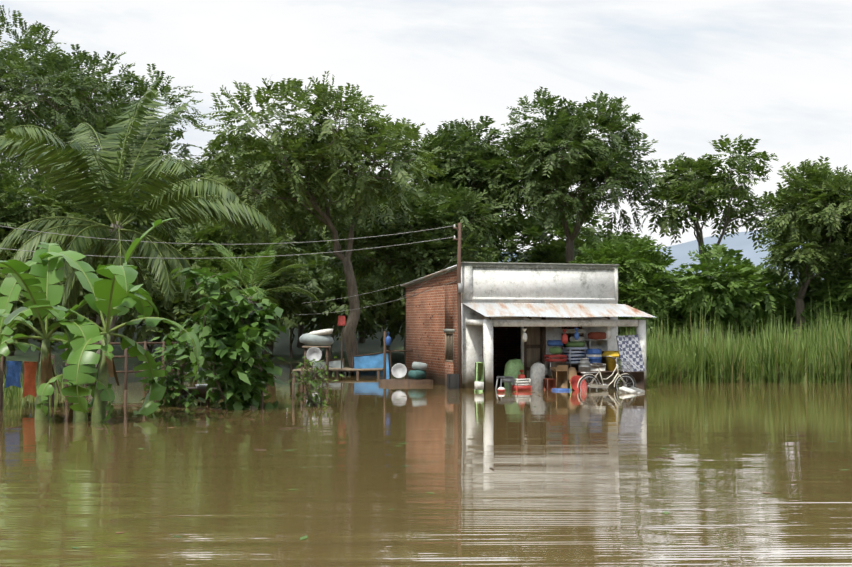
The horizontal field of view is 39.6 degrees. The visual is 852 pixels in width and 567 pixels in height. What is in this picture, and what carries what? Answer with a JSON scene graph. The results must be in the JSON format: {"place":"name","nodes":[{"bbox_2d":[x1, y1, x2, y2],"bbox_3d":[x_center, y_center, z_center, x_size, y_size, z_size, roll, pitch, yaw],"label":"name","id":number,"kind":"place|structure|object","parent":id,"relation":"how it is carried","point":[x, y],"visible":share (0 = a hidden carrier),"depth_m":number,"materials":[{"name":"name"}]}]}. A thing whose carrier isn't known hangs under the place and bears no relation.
{"place":"outdoors","nodes":[
{"label":"outdoors","id":0,"kind":"place"},
{"bbox_2d":[6,306,722,361],"bbox_3d":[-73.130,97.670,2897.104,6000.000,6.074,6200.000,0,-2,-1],"label":"ground","id":1,"kind":"structure","parent":0,"point":[282,350],"depth_m":60.62,"materials":[{"name":"green plant"}]},
{"bbox_2d":[0,355,54,408],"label":"clothes line","id":2,"kind":"object","parent":1,"relation":"on","point":[13,372],"visible":0.81,"depth_m":24.28,"materials":[{"name":"fabric"}]},
{"bbox_2d":[0,152,55,278],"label":"tree","id":3,"kind":"object","parent":1,"relation":"on","point":[8,198],"visible":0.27,"depth_m":44.36,"materials":[{"name":"green plant"}]},
{"bbox_2d":[0,260,66,395],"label":"banana","id":4,"kind":"object","parent":1,"relation":"on","point":[10,288],"visible":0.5,"depth_m":24.29,"materials":[{"name":"green plant"}]},
{"bbox_2d":[0,258,76,372],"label":"bush","id":5,"kind":"object","parent":1,"relation":"on","point":[21,328],"visible":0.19,"depth_m":41.33,"materials":[{"name":"green plant"}]},
{"bbox_2d":[3,271,96,344],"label":"bush","id":6,"kind":"object","parent":1,"relation":"on","point":[59,329],"depth_m":44.24,"materials":[{"name":"green plant"}]},
{"bbox_2d":[0,165,136,367],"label":"tree","id":7,"kind":"object","parent":1,"relation":"on","point":[53,204],"visible":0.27,"depth_m":44.98,"materials":[{"name":"green plant"}]},
{"bbox_2d":[35,308,115,421],"bbox_3d":[-6.114,1.735,20.976,1.493,2.603,1.789,0,-2,-1],"label":"banana plant","id":8,"kind":"object","parent":1,"relation":"on","point":[47,388],"visible":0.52,"depth_m":20.71,"materials":[{"name":"green plant"}]},
{"bbox_2d":[0,242,159,419],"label":"banana","id":9,"kind":"object","parent":1,"relation":"on","point":[52,295],"visible":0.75,"depth_m":21.25,"materials":[{"name":"green plant"}]},
{"bbox_2d":[0,5,160,355],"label":"tree","id":10,"kind":"object","parent":1,"relation":"on","point":[29,43],"visible":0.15,"depth_m":54.93,"materials":[{"name":"green plant"}]},
{"bbox_2d":[12,240,183,345],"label":"bush","id":11,"kind":"object","parent":1,"relation":"on","point":[86,310],"visible":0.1,"depth_m":41.36,"materials":[{"name":"green plant"}]},
{"bbox_2d":[0,218,202,421],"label":"banana","id":12,"kind":"object","parent":1,"relation":"on","point":[110,299],"visible":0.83,"depth_m":20.82,"materials":[{"name":"green plant"}]},
{"bbox_2d":[0,44,204,342],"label":"tree","id":13,"kind":"object","parent":1,"relation":"on","point":[78,99],"visible":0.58,"depth_m":50.73,"materials":[{"name":"green plant"}]},
{"bbox_2d":[65,341,182,388],"bbox_3d":[-7.968,2.467,31.414,3.335,1.850,0.084,2,-3,-39],"label":"fence","id":14,"kind":"object","parent":1,"relation":"on","point":[126,356],"visible":0.17,"depth_m":31.43,"materials":[{"name":"brown wood"}]},
{"bbox_2d":[100,228,191,353],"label":"bush","id":15,"kind":"object","parent":1,"relation":"on","point":[151,346],"visible":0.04,"depth_m":44.61,"materials":[{"name":"green plant"}]},
{"bbox_2d":[111,157,217,239],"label":"tree","id":16,"kind":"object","parent":1,"relation":"on","point":[192,176],"depth_m":60.37,"materials":[{"name":"green plant"}]},
{"bbox_2d":[141,318,204,407],"bbox_3d":[-5.307,1.899,24.834,1.376,2.362,1.591,0,-2,-1],"label":"shrub","id":17,"kind":"object","parent":1,"relation":"on","point":[175,380],"visible":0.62,"depth_m":24.67,"materials":[{"name":"green plant"}]},
{"bbox_2d":[111,155,259,360],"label":"tree","id":18,"kind":"object","parent":1,"relation":"on","point":[189,191],"visible":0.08,"depth_m":53.74,"materials":[{"name":"green plant"}]},
{"bbox_2d":[133,260,258,354],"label":"bush","id":19,"kind":"object","parent":1,"relation":"on","point":[190,309],"visible":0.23,"depth_m":42.67,"materials":[{"name":"green plant"}]},
{"bbox_2d":[178,384,222,404],"bbox_3d":[-4.661,2.679,25.435,1.250,1.020,0.700,0,-2,-1],"label":"crate table","id":20,"kind":"object","parent":1,"relation":"on","point":[201,389],"visible":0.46,"depth_m":25.10,"materials":[{"name":"brown wood"}]},
{"bbox_2d":[124,367,302,407],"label":"stakes","id":21,"kind":"object","parent":1,"relation":"on","point":[262,394],"visible":0.25,"depth_m":26.41,"materials":[{"name":"brown wood"}]},
{"bbox_2d":[169,259,289,409],"bbox_3d":[-4.032,1.279,24.044,2.486,3.548,2.298,0,-2,-1],"label":"shrub","id":22,"kind":"object","parent":1,"relation":"on","point":[244,373],"visible":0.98,"depth_m":23.79,"materials":[{"name":"green plant"}]},
{"bbox_2d":[183,258,295,331],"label":"bush","id":23,"kind":"object","parent":1,"relation":"on","point":[280,297],"visible":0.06,"depth_m":45.88,"materials":[{"name":"green plant"}]},
{"bbox_2d":[169,215,313,356],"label":"tree","id":24,"kind":"object","parent":1,"relation":"on","point":[199,237],"visible":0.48,"depth_m":45.60,"materials":[{"name":"green plant"}]},
{"bbox_2d":[199,236,319,318],"bbox_3d":[-4.723,1.014,33.020,3.496,4.663,3.523,1,-2,-16],"label":"young palm","id":25,"kind":"object","parent":1,"relation":"on","point":[251,276],"visible":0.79,"depth_m":33.00,"materials":[{"name":"green plant"}]},
{"bbox_2d":[168,132,359,356],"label":"tree","id":26,"kind":"object","parent":1,"relation":"on","point":[321,237],"visible":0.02,"depth_m":54.46,"materials":[{"name":"green plant"}]},
{"bbox_2d":[268,238,346,357],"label":"bush","id":27,"kind":"object","parent":1,"relation":"on","point":[288,323],"visible":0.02,"depth_m":54.01,"materials":[{"name":"green plant"}]},
{"bbox_2d":[284,356,343,406],"bbox_3d":[-2.340,2.256,24.941,1.246,1.666,1.159,0,-2,-1],"label":"bush","id":28,"kind":"object","parent":1,"relation":"on","point":[312,400],"visible":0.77,"depth_m":24.82,"materials":[{"name":"green plant"}]},
{"bbox_2d":[266,178,364,347],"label":"tree","id":29,"kind":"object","parent":1,"relation":"on","point":[300,333],"depth_m":60.70,"materials":[{"name":"green plant"}]},
{"bbox_2d":[299,329,333,376],"bbox_3d":[-3.541,2.545,38.275,1.137,2.159,0.891,0,-2,-1],"label":"water tank stand","id":30,"kind":"object","parent":1,"relation":"on","point":[316,340],"visible":0.94,"depth_m":38.11,"materials":[{"name":"white plastic"}]},
{"bbox_2d":[191,71,448,373],"bbox_3d":[-3.620,-1.587,41.112,8.884,10.714,8.100,0,-2,-1],"label":"tree","id":31,"kind":"object","parent":1,"relation":"on","point":[336,149],"visible":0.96,"depth_m":39.79,"materials":[{"name":"green plant"}]},
{"bbox_2d":[275,249,386,359],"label":"tree","id":32,"kind":"object","parent":1,"relation":"on","point":[318,268],"visible":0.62,"depth_m":49.09,"materials":[{"name":"green plant"}]},
{"bbox_2d":[292,367,382,376],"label":"wooden deck","id":33,"kind":"structure","parent":1,"relation":"on","point":[348,369],"depth_m":38.96,"materials":[{"name":"brown wood"}]},
{"bbox_2d":[337,316,345,373],"bbox_3d":[-2.818,2.370,39.555,0.320,2.595,0.312,0,-2,-1],"label":"red bucket on post","id":34,"kind":"object","parent":1,"relation":"on","point":[341,321],"visible":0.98,"depth_m":39.52,"materials":[{"name":"red plastic"}]},
{"bbox_2d":[312,352,390,374],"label":"tarp racks","id":35,"kind":"object","parent":1,"relation":"on","point":[372,360],"visible":0.38,"depth_m":40.06,"materials":[{"name":"blue wood"}]},
{"bbox_2d":[304,179,398,342],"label":"tree","id":36,"kind":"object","parent":1,"relation":"on","point":[361,339],"depth_m":64.29,"materials":[{"name":"green plant"}]},
{"bbox_2d":[319,247,420,360],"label":"tree","id":37,"kind":"object","parent":1,"relation":"on","point":[393,308],"visible":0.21,"depth_m":51.17,"materials":[{"name":"green plant"}]},
{"bbox_2d":[383,331,412,378],"bbox_3d":[-0.843,2.444,35.890,0.915,2.000,0.080,1,-2,-17],"label":"rack post","id":38,"kind":"object","parent":1,"relation":"on","point":[384,359],"visible":0.81,"depth_m":35.76,"materials":[{"name":"brown wood"}]},
{"bbox_2d":[379,332,432,384],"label":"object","id":39,"kind":"object","parent":1,"relation":"on","point":[416,376],"visible":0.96,"depth_m":33.76,"materials":[{"name":"brown wood"}]},
{"bbox_2d":[318,181,511,365],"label":"tree","id":40,"kind":"object","parent":1,"relation":"on","point":[432,214],"visible":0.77,"depth_m":44.61,"materials":[{"name":"green plant"}]},
{"bbox_2d":[360,254,472,347],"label":"tree","id":41,"kind":"object","parent":1,"relation":"on","point":[397,331],"visible":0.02,"depth_m":54.27,"materials":[{"name":"green plant"}]},
{"bbox_2d":[345,182,516,261],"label":"tree","id":42,"kind":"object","parent":1,"relation":"on","point":[481,245],"depth_m":66.22,"materials":[{"name":"green plant"}]},
{"bbox_2d":[392,251,499,340],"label":"bush","id":43,"kind":"object","parent":1,"relation":"on","point":[493,260],"depth_m":54.10,"materials":[{"name":"green plant"}]},
{"bbox_2d":[370,116,528,255],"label":"tree","id":44,"kind":"object","parent":1,"relation":"on","point":[461,152],"visible":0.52,"depth_m":48.50,"materials":[{"name":"green plant"}]},
{"bbox_2d":[453,223,462,388],"bbox_3d":[0.853,0.859,31.513,0.235,4.971,0.195,1,-2,-17],"label":"utility pole","id":45,"kind":"object","parent":1,"relation":"on","point":[459,326],"visible":0.94,"depth_m":31.52,"materials":[{"name":"brown wood"}]},
{"bbox_2d":[0,226,456,314],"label":"power lines","id":46,"kind":"object","parent":45,"relation":"attached to","point":[271,256],"visible":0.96,"depth_m":31.15,"materials":[{"name":"silver metal"}]},
{"bbox_2d":[401,262,656,391],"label":"house","id":47,"kind":"structure","parent":1,"relation":"on","point":[503,304],"depth_m":32.40,"materials":[{"name":"white paint"}]},
{"bbox_2d":[447,374,459,388],"bbox_3d":[0.726,2.794,31.346,0.340,0.795,0.155,0,-2,3],"label":"leaning board","id":48,"kind":"object","parent":47,"relation":"on","point":[453,381],"visible":0.52,"depth_m":31.37,"materials":[{"name":"grey wood"}]},
{"bbox_2d":[474,362,483,391],"bbox_3d":[1.351,2.476,30.107,0.263,0.964,0.234,1,-2,-17],"label":"green pack","id":49,"kind":"object","parent":47,"relation":"on","point":[479,378],"visible":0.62,"depth_m":30.06,"materials":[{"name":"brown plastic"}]},
{"bbox_2d":[495,376,513,389],"bbox_3d":[2.062,2.691,30.898,0.462,0.534,0.420,1,-2,-17],"label":"plastic stool","id":50,"kind":"object","parent":47,"relation":"on","point":[508,379],"visible":0.75,"depth_m":30.80,"materials":[{"name":"grey plastic"}]},
{"bbox_2d":[512,370,531,390],"bbox_3d":[2.489,2.600,30.760,0.434,0.698,0.334,1,-2,-17],"label":"crate","id":51,"kind":"object","parent":47,"relation":"on","point":[520,384],"visible":0.75,"depth_m":30.65,"materials":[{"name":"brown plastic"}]},
{"bbox_2d":[504,332,605,389],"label":"bundles and sacks","id":52,"kind":"object","parent":47,"relation":"on","point":[514,367],"visible":0.73,"depth_m":31.30,"materials":[{"name":"multicoloured fabric"}]},
{"bbox_2d":[543,365,567,389],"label":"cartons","id":53,"kind":"object","parent":47,"relation":"on","point":[559,379],"visible":0.71,"depth_m":30.84,"materials":[{"name":"brown cardboard"}]},
{"bbox_2d":[544,347,566,377],"bbox_3d":[3.440,2.274,31.394,0.482,1.394,0.392,1,-2,-17],"label":"crate stack","id":54,"kind":"object","parent":47,"relation":"on","point":[555,361],"visible":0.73,"depth_m":31.26,"materials":[{"name":"red plastic"}]},
{"bbox_2d":[552,388,569,390],"bbox_3d":[3.487,2.827,30.526,0.384,0.230,0.304,1,-2,-17],"label":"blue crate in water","id":55,"kind":"object","parent":47,"relation":"on","point":[560,389],"visible":0.4,"depth_m":30.42,"materials":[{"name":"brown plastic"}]},
{"bbox_2d":[522,327,611,343],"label":"hanging bags","id":56,"kind":"object","parent":47,"relation":"hanging from","point":[564,338],"visible":1,"depth_m":30.88,"materials":[{"name":"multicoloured plastic"}]},
{"bbox_2d":[563,347,587,382],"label":"plastic crates","id":57,"kind":"object","parent":47,"relation":"on","point":[573,358],"visible":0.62,"depth_m":31.54,"materials":[{"name":"grey plastic"}]},
{"bbox_2d":[570,358,590,390],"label":"pots and basin","id":58,"kind":"object","parent":47,"relation":"on","point":[584,364],"visible":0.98,"depth_m":30.83,"materials":[{"name":"red plastic"}]},
{"bbox_2d":[577,370,620,384],"bbox_3d":[4.726,2.648,31.462,1.580,0.650,0.670,1,-2,-17],"label":"porch table","id":59,"kind":"object","parent":47,"relation":"on","point":[603,373],"visible":0.17,"depth_m":31.15,"materials":[{"name":"brown wood"}]},
{"bbox_2d":[586,349,605,370],"bbox_3d":[4.454,2.025,31.382,0.500,0.590,0.420,1,-2,-17],"label":"blue drum on foam box","id":60,"kind":"object","parent":59,"relation":"on","point":[594,355],"visible":0.77,"depth_m":31.21,"materials":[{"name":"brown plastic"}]},
{"bbox_2d":[585,340,607,370],"bbox_3d":[4.577,1.924,31.792,0.560,0.820,0.340,1,-2,-17],"label":"shelf","id":61,"kind":"object","parent":59,"relation":"on","point":[602,345],"visible":0.42,"depth_m":31.66,"materials":[{"name":"grey wood"}]},
{"bbox_2d":[602,351,618,370],"bbox_3d":[4.956,2.057,31.518,0.618,0.535,0.617,0,-2,-1],"label":"yellow bucket","id":62,"kind":"object","parent":59,"relation":"on","point":[611,363],"visible":0.77,"depth_m":31.38,"materials":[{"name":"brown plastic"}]},
{"bbox_2d":[577,356,635,390],"bbox_3d":[4.728,2.414,30.672,1.640,1.062,0.580,1,-2,-30],"label":"bicycle","id":63,"kind":"object","parent":47,"relation":"on","point":[598,386],"visible":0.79,"depth_m":30.64,"materials":[{"name":"beige paint"}]},
{"bbox_2d":[621,371,643,388],"bbox_3d":[5.428,2.637,31.128,0.560,0.650,0.270,1,-2,-17],"label":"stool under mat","id":64,"kind":"object","parent":47,"relation":"on","point":[638,376],"visible":0.42,"depth_m":31.02,"materials":[{"name":"brown wood"}]},
{"bbox_2d":[616,334,644,371],"bbox_3d":[5.388,1.838,31.185,0.709,0.989,0.292,1,-2,-19],"label":"checkered cloth","id":65,"kind":"object","parent":64,"relation":"on","point":[629,347],"visible":0.96,"depth_m":31.19,"materials":[{"name":"blue fabric"}]},
{"bbox_2d":[458,156,613,262],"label":"tree","id":66,"kind":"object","parent":1,"relation":"on","point":[532,228],"depth_m":58.94,"materials":[{"name":"green plant"}]},
{"bbox_2d":[514,235,605,263],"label":"bush","id":67,"kind":"object","parent":1,"relation":"on","point":[553,251],"visible":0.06,"depth_m":50.86,"materials":[{"name":"green plant"}]},
{"bbox_2d":[477,86,668,263],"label":"tree","id":68,"kind":"object","parent":1,"relation":"on","point":[549,162],"visible":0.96,"depth_m":46.51,"materials":[{"name":"green plant"}]},
{"bbox_2d":[584,229,615,255],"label":"tree","id":69,"kind":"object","parent":1,"relation":"on","point":[601,231],"depth_m":62.23,"materials":[{"name":"green plant"}]},
{"bbox_2d":[570,229,694,343],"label":"bush","id":70,"kind":"object","parent":1,"relation":"on","point":[642,262],"visible":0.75,"depth_m":43.95,"materials":[{"name":"green plant"}]},
{"bbox_2d":[618,283,711,341],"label":"bush","id":71,"kind":"object","parent":1,"relation":"on","point":[678,318],"visible":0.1,"depth_m":44.86,"materials":[{"name":"green plant"}]},
{"bbox_2d":[668,272,756,340],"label":"bush","id":72,"kind":"object","parent":1,"relation":"on","point":[738,329],"visible":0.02,"depth_m":49.19,"materials":[{"name":"green plant"}]},
{"bbox_2d":[634,134,792,336],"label":"umbrella tree","id":73,"kind":"object","parent":1,"relation":"on","point":[684,189],"visible":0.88,"depth_m":47.55,"materials":[{"name":"green plant"}]},
{"bbox_2d":[662,243,794,342],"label":"bush","id":74,"kind":"object","parent":1,"relation":"on","point":[719,290],"visible":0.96,"depth_m":43.55,"materials":[{"name":"green plant"}]},
{"bbox_2d":[618,276,851,382],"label":"tall grass","id":75,"kind":"structure","parent":1,"relation":"on","point":[704,372],"depth_m":34.78,"materials":[{"name":"green plant"}]},
{"bbox_2d":[618,311,851,382],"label":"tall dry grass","id":76,"kind":"structure","parent":1,"relation":"on","point":[740,379],"depth_m":34.67,"materials":[{"name":"green plant"}]},
{"bbox_2d":[713,293,788,343],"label":"bush","id":77,"kind":"object","parent":1,"relation":"on","point":[743,333],"depth_m":50.50,"materials":[{"name":"green plant"}]},
{"bbox_2d":[729,265,796,344],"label":"bush","id":78,"kind":"object","parent":1,"relation":"on","point":[784,283],"visible":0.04,"depth_m":49.78,"materials":[{"name":"green plant"}]},
{"bbox_2d":[746,281,846,341],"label":"bush","id":79,"kind":"object","parent":1,"relation":"on","point":[786,302],"visible":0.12,"depth_m":45.65,"materials":[{"name":"green plant"}]},
{"bbox_2d":[752,156,851,340],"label":"tree","id":80,"kind":"object","parent":1,"relation":"on","point":[822,227],"visible":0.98,"depth_m":43.23,"materials":[{"name":"green plant"}]},
{"bbox_2d":[782,279,851,338],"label":"bush","id":81,"kind":"object","parent":1,"relation":"on","point":[819,298],"visible":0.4,"depth_m":43.73,"materials":[{"name":"green plant"}]},
{"bbox_2d":[804,261,851,334],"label":"bush","id":82,"kind":"object","parent":1,"relation":"on","point":[840,281],"visible":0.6,"depth_m":43.46,"materials":[{"name":"green plant"}]},
{"bbox_2d":[0,361,851,566],"bbox_3d":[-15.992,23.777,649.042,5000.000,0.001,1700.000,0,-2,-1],"label":"flood water","id":83,"kind":"structure","parent":0,"point":[592,480],"depth_m":13.18,"materials":[{"name":"brown liquid"}]},
{"bbox_2d":[3,365,64,400],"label":"grass tufts","id":84,"kind":"object","parent":83,"relation":"on","point":[13,391],"visible":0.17,"depth_m":27.32,"materials":[{"name":"green plant"}]},
{"bbox_2d":[0,76,276,370],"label":"coconut palm","id":85,"kind":"object","parent":83,"relation":"in","point":[99,192],"visible":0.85,"depth_m":34.93,"materials":[{"name":"green plant"}]},
{"bbox_2d":[10,390,848,548],"bbox_3d":[-1.213,2.373,19.214,23.302,0.014,25.442,0,-2,-1],"label":"floating debris","id":86,"kind":"object","parent":83,"relation":"on","point":[306,536],"visible":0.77,"depth_m":19.43,"materials":[{"name":"green plant"}]},
{"bbox_2d":[497,387,505,391],"bbox_3d":[1.901,2.684,29.875,0.214,0.150,0.214,0,-2,-1],"label":"floating red bowl","id":87,"kind":"object","parent":83,"relation":"on","point":[501,389],"visible":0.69,"depth_m":29.80,"materials":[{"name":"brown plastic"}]},
{"bbox_2d":[619,386,644,392],"bbox_3d":[5.146,2.690,29.579,0.571,0.242,0.423,2,-3,-44],"label":"floating foam","id":88,"kind":"object","parent":83,"relation":"on","point":[623,389],"visible":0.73,"depth_m":29.48,"materials":[{"name":"white plastic"}]},
{"bbox_2d":[0,0,851,251],"label":"sky","id":89,"kind":"structure","parent":0,"point":[778,73],"materials":[{"name":"white"}]},
{"bbox_2d":[655,230,825,283],"bbox_3d":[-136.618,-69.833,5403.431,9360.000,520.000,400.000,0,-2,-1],"label":"mountains","id":90,"kind":"structure","parent":0,"point":[741,241],"depth_m":5495.00,"materials":[{"name":"blue"}]}
]}

